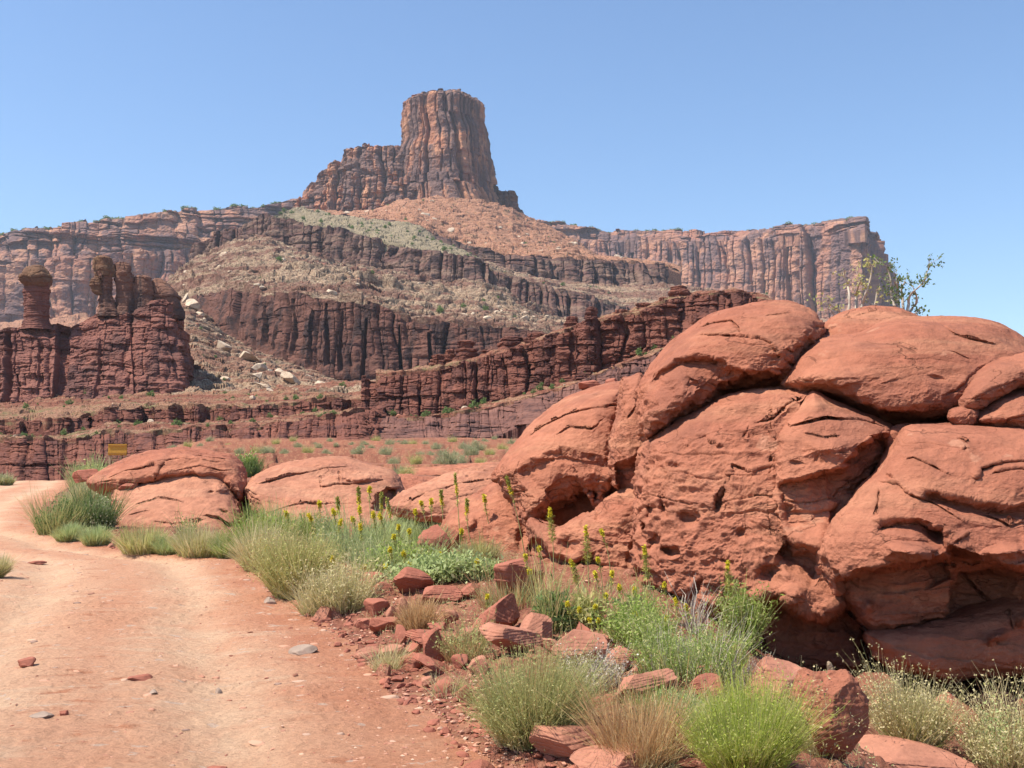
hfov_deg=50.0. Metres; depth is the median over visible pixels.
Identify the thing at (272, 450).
flat shrub
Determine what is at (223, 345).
fallen block
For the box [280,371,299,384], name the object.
fallen block
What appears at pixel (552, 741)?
rock
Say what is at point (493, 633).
rock
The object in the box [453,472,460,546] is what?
flower plume
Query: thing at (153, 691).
stone
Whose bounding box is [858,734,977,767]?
rock
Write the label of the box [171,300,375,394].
scree fan
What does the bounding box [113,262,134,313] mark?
rock fin
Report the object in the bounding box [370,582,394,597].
rock
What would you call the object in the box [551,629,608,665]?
rock
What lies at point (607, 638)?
rock
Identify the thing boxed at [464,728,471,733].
stone
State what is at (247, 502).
shrub
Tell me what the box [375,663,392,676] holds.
stone
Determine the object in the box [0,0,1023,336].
sky
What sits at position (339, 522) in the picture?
flower plume
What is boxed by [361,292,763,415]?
red ridge
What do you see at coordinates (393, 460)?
flat shrub
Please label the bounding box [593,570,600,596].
flower plume
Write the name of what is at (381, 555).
green mat
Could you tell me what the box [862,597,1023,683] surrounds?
boulder
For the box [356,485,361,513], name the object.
flower plume
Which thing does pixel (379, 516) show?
flower plume
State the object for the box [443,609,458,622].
rock
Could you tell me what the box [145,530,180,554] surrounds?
grass tuft
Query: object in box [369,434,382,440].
flat shrub
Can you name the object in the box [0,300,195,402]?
cliff
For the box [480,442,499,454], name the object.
flat shrub
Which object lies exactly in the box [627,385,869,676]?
boulder
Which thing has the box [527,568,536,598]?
flower plume
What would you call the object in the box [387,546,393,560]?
flower plume
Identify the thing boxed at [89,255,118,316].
rock fin
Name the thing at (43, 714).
stone
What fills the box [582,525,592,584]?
flower plume
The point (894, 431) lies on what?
boulder
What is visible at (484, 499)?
flower plume
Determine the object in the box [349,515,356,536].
flower plume
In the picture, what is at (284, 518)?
shrub
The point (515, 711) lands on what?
ricegrass
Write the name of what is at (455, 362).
terrace
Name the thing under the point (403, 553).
flower plume
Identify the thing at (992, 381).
boulder
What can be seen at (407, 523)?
shrub
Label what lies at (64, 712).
stone
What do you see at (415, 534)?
grass tuft
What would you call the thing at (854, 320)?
boulder
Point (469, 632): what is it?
rock
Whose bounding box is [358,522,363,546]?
flower plume
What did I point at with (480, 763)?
stone
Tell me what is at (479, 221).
talus cone
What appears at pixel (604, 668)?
ricegrass
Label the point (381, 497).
flower plume
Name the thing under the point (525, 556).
flower plume
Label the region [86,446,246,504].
rock slab
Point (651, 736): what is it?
dry grass
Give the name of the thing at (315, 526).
shrub
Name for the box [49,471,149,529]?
shrub
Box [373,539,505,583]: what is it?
green mat
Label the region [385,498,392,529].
flower plume
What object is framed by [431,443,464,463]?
flat shrub
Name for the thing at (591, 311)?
rock stump
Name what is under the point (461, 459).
flat shrub
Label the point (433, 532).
rock
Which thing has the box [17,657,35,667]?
stone
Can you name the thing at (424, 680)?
rock
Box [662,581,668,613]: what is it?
flower plume
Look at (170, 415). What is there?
red ledge
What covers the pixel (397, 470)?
flat shrub
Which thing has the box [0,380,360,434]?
terrace
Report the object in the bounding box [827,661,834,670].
stone chip
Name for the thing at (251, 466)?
shrub
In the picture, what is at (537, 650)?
stone
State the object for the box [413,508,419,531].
flower plume
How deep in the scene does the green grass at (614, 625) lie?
8.19 m
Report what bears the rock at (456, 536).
on the ground at (342, 449)
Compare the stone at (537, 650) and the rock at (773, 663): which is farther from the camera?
the stone at (537, 650)
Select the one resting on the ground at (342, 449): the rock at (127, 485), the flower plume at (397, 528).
the flower plume at (397, 528)
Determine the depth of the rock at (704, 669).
6.89 m
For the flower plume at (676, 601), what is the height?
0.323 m
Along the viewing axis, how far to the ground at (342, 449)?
10.42 m
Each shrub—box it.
[15,482,94,534]
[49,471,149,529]
[51,451,131,490]
[56,480,99,507]
[66,398,73,404]
[146,390,154,396]
[166,502,210,536]
[171,418,180,425]
[181,438,192,446]
[205,436,216,441]
[207,498,301,542]
[218,527,264,544]
[232,445,271,477]
[233,446,246,453]
[243,500,252,516]
[247,443,265,452]
[251,495,317,545]
[257,443,270,453]
[266,444,276,452]
[269,437,280,443]
[279,448,289,453]
[289,435,299,440]
[290,504,350,544]
[292,440,302,446]
[300,443,316,452]
[313,441,323,447]
[320,446,332,453]
[347,443,367,453]
[358,439,368,444]
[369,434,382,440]
[377,445,395,454]
[378,514,426,538]
[385,436,395,444]
[385,492,429,532]
[386,454,403,463]
[392,462,407,473]
[395,462,417,474]
[398,437,408,443]
[404,451,427,464]
[419,521,441,527]
[420,409,430,416]
[430,441,443,448]
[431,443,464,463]
[436,305,442,312]
[441,406,449,413]
[446,433,458,441]
[455,440,468,448]
[456,454,468,462]
[459,443,479,455]
[467,439,486,449]
[468,399,480,407]
[473,456,486,462]
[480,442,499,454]
[495,440,509,448]
[505,435,515,443]
[535,383,543,389]
[635,348,642,354]
[652,570,749,634]
[722,648,775,690]
[807,254,889,315]
[859,253,944,315]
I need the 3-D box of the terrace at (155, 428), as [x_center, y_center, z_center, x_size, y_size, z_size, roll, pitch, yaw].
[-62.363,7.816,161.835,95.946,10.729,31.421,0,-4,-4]
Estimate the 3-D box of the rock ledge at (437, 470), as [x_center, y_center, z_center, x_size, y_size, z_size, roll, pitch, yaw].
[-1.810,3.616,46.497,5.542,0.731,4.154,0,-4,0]
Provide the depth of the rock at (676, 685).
6.62 m
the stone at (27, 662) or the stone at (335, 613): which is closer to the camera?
the stone at (27, 662)
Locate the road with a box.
[0,480,497,767]
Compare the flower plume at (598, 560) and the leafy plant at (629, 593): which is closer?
the leafy plant at (629, 593)
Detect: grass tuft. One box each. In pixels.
[0,471,18,484]
[0,551,19,577]
[48,520,89,541]
[75,522,114,545]
[102,519,173,554]
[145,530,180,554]
[164,517,232,557]
[201,529,246,558]
[349,515,406,537]
[400,521,458,547]
[446,527,512,561]
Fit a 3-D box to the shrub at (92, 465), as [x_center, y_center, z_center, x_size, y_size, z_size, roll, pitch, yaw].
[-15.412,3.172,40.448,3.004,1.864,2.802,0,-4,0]
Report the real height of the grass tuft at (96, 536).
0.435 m
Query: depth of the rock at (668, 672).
6.49 m
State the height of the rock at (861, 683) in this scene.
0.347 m
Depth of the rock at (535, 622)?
8.67 m
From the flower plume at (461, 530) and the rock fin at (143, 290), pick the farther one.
the rock fin at (143, 290)
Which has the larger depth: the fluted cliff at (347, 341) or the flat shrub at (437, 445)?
the fluted cliff at (347, 341)
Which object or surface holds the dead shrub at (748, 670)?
on the ground at (342, 449)
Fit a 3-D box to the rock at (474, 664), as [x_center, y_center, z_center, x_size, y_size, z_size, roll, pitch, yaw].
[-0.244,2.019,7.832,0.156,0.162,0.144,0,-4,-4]
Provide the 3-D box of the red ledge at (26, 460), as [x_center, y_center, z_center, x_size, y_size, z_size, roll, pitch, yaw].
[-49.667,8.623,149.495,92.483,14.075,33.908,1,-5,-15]
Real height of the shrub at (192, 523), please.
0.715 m
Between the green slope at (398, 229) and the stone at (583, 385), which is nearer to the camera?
the stone at (583, 385)
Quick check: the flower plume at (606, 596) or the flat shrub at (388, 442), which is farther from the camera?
the flat shrub at (388, 442)
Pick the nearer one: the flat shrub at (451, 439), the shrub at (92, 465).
the shrub at (92, 465)
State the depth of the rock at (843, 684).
5.78 m
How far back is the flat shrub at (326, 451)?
77.95 m
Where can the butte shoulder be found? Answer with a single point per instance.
(365, 176)
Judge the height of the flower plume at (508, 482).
1.048 m
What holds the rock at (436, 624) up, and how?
on the ground at (342, 449)
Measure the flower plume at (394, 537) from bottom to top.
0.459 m
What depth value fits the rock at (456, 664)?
8.04 m
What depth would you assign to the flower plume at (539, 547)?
9.96 m
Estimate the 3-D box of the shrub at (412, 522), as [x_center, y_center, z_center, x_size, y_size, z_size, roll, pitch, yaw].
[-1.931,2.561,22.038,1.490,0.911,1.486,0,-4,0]
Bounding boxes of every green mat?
[304,495,416,561]
[340,526,456,572]
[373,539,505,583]
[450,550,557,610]
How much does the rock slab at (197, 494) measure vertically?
1.960 m
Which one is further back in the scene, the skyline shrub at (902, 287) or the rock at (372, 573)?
the skyline shrub at (902, 287)
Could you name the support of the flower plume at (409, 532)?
on the ground at (342, 449)
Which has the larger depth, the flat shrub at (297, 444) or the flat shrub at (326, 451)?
the flat shrub at (297, 444)
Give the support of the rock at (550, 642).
on the ground at (342, 449)
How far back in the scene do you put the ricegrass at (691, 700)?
5.82 m
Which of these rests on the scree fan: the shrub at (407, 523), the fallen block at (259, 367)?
the fallen block at (259, 367)
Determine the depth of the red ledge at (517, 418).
148.97 m
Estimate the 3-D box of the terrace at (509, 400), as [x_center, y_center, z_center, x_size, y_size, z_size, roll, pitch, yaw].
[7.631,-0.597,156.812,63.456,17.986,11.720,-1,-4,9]
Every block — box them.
[182,293,188,302]
[185,299,199,311]
[196,311,206,316]
[217,340,231,350]
[239,351,259,361]
[249,372,261,378]
[251,363,266,370]
[254,381,270,387]
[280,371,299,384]
[327,289,336,294]
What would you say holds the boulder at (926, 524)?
on the boulder at (958, 640)
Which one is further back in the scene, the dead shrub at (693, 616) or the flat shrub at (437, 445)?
the flat shrub at (437, 445)
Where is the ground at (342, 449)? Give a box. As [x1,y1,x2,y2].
[42,437,1023,767]
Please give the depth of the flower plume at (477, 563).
11.78 m
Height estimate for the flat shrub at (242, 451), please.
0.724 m
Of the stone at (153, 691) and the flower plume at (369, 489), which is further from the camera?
the flower plume at (369, 489)
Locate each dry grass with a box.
[349,635,416,672]
[383,588,456,630]
[528,652,704,767]
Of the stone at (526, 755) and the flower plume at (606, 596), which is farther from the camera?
the flower plume at (606, 596)
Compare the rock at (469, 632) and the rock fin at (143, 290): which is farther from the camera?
the rock fin at (143, 290)
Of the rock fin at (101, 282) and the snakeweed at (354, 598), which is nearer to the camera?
the snakeweed at (354, 598)
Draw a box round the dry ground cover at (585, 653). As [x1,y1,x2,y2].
[339,550,1014,767]
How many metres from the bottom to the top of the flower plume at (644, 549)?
0.643 m
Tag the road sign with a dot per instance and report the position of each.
(118, 449)
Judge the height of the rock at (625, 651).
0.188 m
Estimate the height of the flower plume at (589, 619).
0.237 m
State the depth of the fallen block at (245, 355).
348.00 m
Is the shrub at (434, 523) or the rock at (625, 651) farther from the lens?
the shrub at (434, 523)
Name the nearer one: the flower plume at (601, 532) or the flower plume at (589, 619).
the flower plume at (589, 619)
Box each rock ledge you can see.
[398,473,435,489]
[405,462,497,475]
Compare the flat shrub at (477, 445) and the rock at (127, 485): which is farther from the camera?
the flat shrub at (477, 445)
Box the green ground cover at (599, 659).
[342,549,1014,767]
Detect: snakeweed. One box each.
[269,567,350,615]
[279,542,399,613]
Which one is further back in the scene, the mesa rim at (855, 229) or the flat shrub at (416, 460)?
the mesa rim at (855, 229)
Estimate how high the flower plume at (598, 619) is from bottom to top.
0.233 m
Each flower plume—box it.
[283,510,292,537]
[307,512,318,551]
[316,500,321,530]
[330,507,337,528]
[335,496,342,533]
[336,518,342,550]
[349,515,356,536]
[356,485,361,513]
[357,505,362,533]
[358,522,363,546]
[367,486,372,520]
[371,511,377,544]
[377,513,387,544]
[379,491,384,529]
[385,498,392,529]
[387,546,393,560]
[391,534,396,556]
[396,523,400,546]
[400,550,406,560]
[407,528,412,546]
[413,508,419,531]
[419,500,427,528]
[429,497,433,525]
[438,489,444,519]
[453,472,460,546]
[459,528,463,542]
[464,498,470,539]
[474,558,479,580]
[481,494,488,523]
[484,593,489,608]
[505,475,524,552]
[522,553,534,605]
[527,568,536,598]
[536,545,541,582]
[546,506,556,579]
[565,601,571,629]
[569,558,583,601]
[576,606,582,629]
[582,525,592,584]
[587,617,593,630]
[592,604,599,632]
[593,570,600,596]
[596,556,602,597]
[596,617,600,633]
[599,528,610,591]
[603,592,611,632]
[608,570,614,611]
[617,583,621,600]
[641,544,652,605]
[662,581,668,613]
[672,596,678,631]
[683,603,690,635]
[704,560,733,639]
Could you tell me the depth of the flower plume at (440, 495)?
18.90 m
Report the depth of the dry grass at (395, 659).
8.33 m
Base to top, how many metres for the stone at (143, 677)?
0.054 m
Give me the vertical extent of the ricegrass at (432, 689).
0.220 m
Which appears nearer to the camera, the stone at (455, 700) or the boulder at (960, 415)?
the stone at (455, 700)
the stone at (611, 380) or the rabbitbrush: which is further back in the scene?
the stone at (611, 380)
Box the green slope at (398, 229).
[273,206,478,257]
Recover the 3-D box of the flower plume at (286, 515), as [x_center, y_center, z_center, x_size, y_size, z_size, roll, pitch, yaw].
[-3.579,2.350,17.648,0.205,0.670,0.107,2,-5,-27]
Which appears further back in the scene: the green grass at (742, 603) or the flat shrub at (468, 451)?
the flat shrub at (468, 451)
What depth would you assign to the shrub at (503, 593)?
10.07 m
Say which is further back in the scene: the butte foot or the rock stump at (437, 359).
the butte foot
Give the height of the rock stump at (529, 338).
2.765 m
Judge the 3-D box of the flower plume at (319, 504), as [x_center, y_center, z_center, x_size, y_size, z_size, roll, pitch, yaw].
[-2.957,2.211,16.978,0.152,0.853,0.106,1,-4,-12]
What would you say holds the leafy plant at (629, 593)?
on the ground at (342, 449)
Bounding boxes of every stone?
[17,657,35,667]
[28,561,46,564]
[29,711,53,717]
[59,710,68,715]
[128,674,152,680]
[149,689,157,693]
[207,765,226,767]
[215,688,222,693]
[264,597,275,603]
[288,644,317,654]
[313,606,331,619]
[332,606,341,618]
[354,646,379,658]
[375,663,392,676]
[391,675,402,681]
[452,695,458,702]
[463,759,494,767]
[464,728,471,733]
[522,753,531,757]
[525,645,547,655]
[525,763,535,767]
[537,761,547,767]
[578,380,600,389]
[605,378,616,382]
[623,569,634,575]
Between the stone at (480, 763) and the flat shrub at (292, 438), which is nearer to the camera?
the stone at (480, 763)
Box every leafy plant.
[494,532,591,632]
[558,563,625,627]
[592,571,659,618]
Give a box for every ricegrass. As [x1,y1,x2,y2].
[415,662,471,698]
[424,600,505,662]
[424,616,641,751]
[548,638,643,694]
[612,689,694,728]
[661,679,728,744]
[766,655,890,758]
[831,637,987,748]
[929,647,1023,767]
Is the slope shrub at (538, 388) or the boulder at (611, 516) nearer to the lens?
the boulder at (611, 516)
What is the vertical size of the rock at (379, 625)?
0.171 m
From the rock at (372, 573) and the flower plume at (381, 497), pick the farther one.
the flower plume at (381, 497)
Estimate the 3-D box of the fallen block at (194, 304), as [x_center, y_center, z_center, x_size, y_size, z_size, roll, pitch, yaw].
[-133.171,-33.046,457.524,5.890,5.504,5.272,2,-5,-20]
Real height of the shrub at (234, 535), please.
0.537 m
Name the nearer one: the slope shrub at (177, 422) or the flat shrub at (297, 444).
the flat shrub at (297, 444)
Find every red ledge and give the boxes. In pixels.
[0,398,360,435]
[0,408,389,480]
[379,351,660,439]
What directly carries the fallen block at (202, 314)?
on the scree fan
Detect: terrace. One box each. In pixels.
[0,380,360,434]
[0,407,371,443]
[376,288,772,383]
[389,347,663,420]
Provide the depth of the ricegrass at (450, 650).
8.26 m
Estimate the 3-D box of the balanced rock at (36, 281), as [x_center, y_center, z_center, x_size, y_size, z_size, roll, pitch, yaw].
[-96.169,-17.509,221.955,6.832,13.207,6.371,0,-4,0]
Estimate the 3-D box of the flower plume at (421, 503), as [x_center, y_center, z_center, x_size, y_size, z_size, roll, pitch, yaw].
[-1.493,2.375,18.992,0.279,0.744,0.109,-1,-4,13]
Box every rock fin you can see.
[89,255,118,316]
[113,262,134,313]
[133,275,153,309]
[152,278,185,320]
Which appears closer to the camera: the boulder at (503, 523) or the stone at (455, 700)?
the stone at (455, 700)
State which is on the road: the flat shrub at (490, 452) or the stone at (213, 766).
the stone at (213, 766)
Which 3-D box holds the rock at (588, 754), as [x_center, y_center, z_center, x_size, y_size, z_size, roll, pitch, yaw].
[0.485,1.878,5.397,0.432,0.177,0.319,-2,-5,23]
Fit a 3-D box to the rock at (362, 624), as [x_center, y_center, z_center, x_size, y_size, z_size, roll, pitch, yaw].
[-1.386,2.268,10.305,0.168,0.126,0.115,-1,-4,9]
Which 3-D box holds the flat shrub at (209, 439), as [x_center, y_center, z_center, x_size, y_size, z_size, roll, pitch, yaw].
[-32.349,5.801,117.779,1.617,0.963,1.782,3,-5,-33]
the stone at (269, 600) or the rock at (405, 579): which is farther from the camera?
the stone at (269, 600)
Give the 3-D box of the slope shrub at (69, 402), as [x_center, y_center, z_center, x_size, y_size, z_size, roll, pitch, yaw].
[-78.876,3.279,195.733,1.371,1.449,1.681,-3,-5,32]
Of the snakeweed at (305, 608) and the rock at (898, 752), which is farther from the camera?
the snakeweed at (305, 608)
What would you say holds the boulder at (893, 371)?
on the boulder at (926, 524)
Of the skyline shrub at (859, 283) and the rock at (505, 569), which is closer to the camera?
the rock at (505, 569)
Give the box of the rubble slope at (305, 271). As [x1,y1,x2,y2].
[167,235,580,333]
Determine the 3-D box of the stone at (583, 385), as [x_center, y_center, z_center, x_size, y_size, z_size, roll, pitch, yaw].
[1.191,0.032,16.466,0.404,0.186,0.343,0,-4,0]
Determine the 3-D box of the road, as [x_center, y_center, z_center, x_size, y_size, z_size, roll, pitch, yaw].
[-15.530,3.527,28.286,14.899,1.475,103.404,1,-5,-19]
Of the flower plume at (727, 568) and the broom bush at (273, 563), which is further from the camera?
the broom bush at (273, 563)
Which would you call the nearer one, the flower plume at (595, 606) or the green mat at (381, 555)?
the flower plume at (595, 606)
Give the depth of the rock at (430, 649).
8.31 m
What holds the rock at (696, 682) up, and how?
on the ground at (342, 449)
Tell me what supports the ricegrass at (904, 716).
on the ground at (342, 449)
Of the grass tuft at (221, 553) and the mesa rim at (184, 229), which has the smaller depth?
the grass tuft at (221, 553)
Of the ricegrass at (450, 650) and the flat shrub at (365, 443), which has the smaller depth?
the ricegrass at (450, 650)
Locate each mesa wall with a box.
[0,249,186,321]
[575,232,899,318]
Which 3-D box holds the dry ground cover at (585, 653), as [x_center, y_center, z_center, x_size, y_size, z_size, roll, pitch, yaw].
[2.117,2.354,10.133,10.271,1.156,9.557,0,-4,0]
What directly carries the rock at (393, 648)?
on the ground at (342, 449)
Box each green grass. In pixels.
[581,575,691,645]
[611,599,775,685]
[616,672,713,714]
[700,572,785,649]
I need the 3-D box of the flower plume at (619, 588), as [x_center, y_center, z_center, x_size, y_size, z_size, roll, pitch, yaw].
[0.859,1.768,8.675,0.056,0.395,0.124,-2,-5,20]
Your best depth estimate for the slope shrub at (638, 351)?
155.15 m
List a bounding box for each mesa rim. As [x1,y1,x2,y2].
[0,198,297,265]
[537,216,890,266]
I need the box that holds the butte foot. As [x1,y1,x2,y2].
[493,185,523,213]
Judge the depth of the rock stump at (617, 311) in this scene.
163.10 m
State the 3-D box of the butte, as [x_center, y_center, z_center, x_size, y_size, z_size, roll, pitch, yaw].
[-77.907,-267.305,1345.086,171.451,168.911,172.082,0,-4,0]
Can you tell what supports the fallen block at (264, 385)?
on the scree fan
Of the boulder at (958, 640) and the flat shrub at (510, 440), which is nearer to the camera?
the boulder at (958, 640)
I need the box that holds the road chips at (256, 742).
[0,542,426,765]
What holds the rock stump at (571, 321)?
on the red ridge
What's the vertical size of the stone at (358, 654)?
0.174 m
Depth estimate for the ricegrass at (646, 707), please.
6.15 m
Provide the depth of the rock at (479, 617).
9.40 m
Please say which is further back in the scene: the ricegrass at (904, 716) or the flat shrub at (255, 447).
the flat shrub at (255, 447)
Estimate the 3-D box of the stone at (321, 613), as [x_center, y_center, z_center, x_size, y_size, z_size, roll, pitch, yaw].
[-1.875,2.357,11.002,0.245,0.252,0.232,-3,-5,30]
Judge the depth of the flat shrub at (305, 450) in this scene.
77.95 m
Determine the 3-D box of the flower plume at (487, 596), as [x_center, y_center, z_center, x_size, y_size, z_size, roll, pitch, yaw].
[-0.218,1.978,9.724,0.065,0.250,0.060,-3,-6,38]
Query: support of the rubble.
on the ground at (342, 449)
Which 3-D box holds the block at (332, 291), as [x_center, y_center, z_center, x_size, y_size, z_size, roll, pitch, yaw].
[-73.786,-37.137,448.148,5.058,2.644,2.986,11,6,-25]
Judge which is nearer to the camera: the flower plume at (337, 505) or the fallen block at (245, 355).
the flower plume at (337, 505)
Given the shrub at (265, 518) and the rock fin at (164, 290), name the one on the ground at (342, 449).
the shrub at (265, 518)
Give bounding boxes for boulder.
[440,482,528,552]
[490,381,619,527]
[526,487,634,568]
[542,490,617,525]
[607,373,643,489]
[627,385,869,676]
[633,300,827,440]
[771,390,892,574]
[780,315,1023,425]
[817,422,1023,630]
[824,305,917,334]
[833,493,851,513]
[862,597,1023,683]
[883,423,910,447]
[947,406,979,424]
[958,352,1023,411]
[976,388,1023,427]
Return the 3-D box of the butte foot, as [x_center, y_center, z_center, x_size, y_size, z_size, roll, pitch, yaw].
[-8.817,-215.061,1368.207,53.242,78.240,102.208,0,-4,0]
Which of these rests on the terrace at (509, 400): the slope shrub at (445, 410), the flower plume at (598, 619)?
the slope shrub at (445, 410)
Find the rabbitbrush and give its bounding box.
[668,636,855,767]
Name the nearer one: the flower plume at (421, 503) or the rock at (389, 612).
the rock at (389, 612)
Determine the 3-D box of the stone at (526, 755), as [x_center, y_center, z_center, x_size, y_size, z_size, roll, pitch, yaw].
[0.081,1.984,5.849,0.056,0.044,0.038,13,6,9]
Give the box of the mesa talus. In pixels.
[0,313,89,329]
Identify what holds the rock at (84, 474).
on the ground at (342, 449)
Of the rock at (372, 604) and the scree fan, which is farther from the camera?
the scree fan
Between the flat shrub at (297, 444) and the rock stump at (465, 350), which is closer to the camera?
the flat shrub at (297, 444)
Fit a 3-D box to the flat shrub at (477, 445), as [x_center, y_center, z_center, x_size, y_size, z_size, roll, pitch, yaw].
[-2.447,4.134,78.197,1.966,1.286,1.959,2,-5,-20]
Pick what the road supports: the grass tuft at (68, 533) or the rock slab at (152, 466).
the grass tuft at (68, 533)
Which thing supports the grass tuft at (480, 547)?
on the ground at (342, 449)
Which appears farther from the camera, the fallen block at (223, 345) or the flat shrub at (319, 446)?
the fallen block at (223, 345)
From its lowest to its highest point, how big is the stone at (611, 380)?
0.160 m
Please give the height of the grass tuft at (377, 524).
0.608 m
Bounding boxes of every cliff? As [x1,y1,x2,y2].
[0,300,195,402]
[180,288,547,380]
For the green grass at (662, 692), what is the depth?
6.32 m
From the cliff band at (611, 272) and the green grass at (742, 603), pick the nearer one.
the green grass at (742, 603)
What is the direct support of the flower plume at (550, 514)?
on the ground at (342, 449)
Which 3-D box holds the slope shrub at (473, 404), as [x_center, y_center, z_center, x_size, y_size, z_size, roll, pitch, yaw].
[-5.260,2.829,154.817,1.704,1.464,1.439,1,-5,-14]
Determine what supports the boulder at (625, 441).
on the boulder at (611, 516)
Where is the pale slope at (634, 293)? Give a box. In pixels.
[480,258,768,306]
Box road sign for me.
[108,444,126,464]
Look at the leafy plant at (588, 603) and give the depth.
9.07 m
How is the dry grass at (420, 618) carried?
on the ground at (342, 449)
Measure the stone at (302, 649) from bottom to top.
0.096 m
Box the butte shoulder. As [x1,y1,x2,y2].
[292,143,417,211]
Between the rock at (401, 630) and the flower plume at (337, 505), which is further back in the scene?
the flower plume at (337, 505)
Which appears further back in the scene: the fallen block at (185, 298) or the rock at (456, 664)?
the fallen block at (185, 298)
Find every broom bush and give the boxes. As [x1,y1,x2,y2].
[202,516,306,571]
[224,515,359,598]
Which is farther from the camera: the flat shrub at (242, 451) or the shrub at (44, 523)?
the flat shrub at (242, 451)
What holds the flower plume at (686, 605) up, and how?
on the ground at (342, 449)
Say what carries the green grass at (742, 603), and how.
on the ground at (342, 449)
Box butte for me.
[400,88,498,202]
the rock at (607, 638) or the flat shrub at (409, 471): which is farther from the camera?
the flat shrub at (409, 471)
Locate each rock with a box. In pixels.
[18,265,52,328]
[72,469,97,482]
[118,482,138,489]
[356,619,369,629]
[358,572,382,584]
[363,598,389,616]
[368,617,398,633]
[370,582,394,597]
[380,644,405,656]
[385,606,397,616]
[393,567,433,593]
[394,624,406,643]
[397,597,409,613]
[398,652,422,671]
[405,629,457,644]
[405,642,422,652]
[412,653,448,674]
[417,524,452,553]
[421,676,436,687]
[422,585,463,604]
[422,628,444,661]
[427,622,449,630]
[434,678,458,692]
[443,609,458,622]
[446,527,459,547]
[451,654,467,668]
[457,685,472,703]
[461,583,479,596]
[461,627,482,641]
[467,655,488,674]
[472,614,483,627]
[479,622,543,653]
[483,593,519,625]
[493,556,544,597]
[519,612,552,638]
[529,724,608,757]
[542,638,557,651]
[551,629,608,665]
[569,742,652,767]
[576,622,589,630]
[603,634,613,643]
[606,646,635,669]
[613,668,676,704]
[654,681,678,694]
[688,673,724,702]
[697,665,716,674]
[745,656,801,719]
[788,667,869,760]
[855,672,894,700]
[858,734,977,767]
[933,692,978,732]
[970,692,1023,718]
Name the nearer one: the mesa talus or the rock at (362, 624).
the rock at (362, 624)
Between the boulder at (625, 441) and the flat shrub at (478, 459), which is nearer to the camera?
the boulder at (625, 441)
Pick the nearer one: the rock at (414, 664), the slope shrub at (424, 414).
the rock at (414, 664)
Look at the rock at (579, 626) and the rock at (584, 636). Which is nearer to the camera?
the rock at (584, 636)
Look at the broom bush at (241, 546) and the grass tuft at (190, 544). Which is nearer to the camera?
the broom bush at (241, 546)
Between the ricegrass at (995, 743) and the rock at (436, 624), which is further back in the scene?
the rock at (436, 624)
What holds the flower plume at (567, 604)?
on the ground at (342, 449)
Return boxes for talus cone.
[307,195,680,285]
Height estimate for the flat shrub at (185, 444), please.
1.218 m
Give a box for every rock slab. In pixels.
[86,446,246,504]
[105,475,245,527]
[244,456,404,528]
[385,462,498,523]
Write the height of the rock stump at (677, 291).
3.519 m
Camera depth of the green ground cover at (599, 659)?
9.52 m
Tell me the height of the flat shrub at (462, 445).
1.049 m
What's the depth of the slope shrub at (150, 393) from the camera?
193.03 m
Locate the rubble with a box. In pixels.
[88,530,799,767]
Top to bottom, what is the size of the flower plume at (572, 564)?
0.482 m
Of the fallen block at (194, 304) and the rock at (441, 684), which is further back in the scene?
the fallen block at (194, 304)
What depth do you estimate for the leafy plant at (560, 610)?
9.04 m
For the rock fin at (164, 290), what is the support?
on the cliff at (145, 348)
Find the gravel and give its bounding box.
[0,526,985,767]
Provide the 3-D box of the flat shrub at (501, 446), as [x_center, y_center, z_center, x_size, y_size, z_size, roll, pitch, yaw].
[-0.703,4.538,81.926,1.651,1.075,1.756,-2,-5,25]
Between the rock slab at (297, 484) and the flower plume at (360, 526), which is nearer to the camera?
the flower plume at (360, 526)
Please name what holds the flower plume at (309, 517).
on the ground at (342, 449)
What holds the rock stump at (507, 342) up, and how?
on the red ridge
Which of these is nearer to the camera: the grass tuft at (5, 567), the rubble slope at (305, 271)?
the grass tuft at (5, 567)
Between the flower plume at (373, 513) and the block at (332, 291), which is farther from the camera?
the block at (332, 291)
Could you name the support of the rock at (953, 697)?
on the ground at (342, 449)
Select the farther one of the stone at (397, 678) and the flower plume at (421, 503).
the flower plume at (421, 503)
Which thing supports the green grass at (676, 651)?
on the ground at (342, 449)
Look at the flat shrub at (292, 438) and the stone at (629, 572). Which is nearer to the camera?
the stone at (629, 572)
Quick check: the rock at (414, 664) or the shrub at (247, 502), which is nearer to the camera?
the rock at (414, 664)
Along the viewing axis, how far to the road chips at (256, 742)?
8.23 m
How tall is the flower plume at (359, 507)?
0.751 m
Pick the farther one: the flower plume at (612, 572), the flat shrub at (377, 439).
the flat shrub at (377, 439)
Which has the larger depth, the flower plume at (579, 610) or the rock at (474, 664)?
the flower plume at (579, 610)
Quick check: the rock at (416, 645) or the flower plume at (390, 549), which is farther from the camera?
the flower plume at (390, 549)
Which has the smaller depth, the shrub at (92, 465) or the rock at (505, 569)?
the rock at (505, 569)
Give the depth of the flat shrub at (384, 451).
74.35 m
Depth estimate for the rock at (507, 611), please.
9.17 m
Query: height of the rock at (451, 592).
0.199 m
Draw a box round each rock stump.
[429,354,445,365]
[444,349,455,363]
[453,340,477,359]
[497,336,523,348]
[523,332,543,343]
[563,316,577,327]
[581,306,598,322]
[615,309,628,313]
[635,302,650,309]
[668,285,691,296]
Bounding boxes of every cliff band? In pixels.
[189,214,634,321]
[333,214,678,285]
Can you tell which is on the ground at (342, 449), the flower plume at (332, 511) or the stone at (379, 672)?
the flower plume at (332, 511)

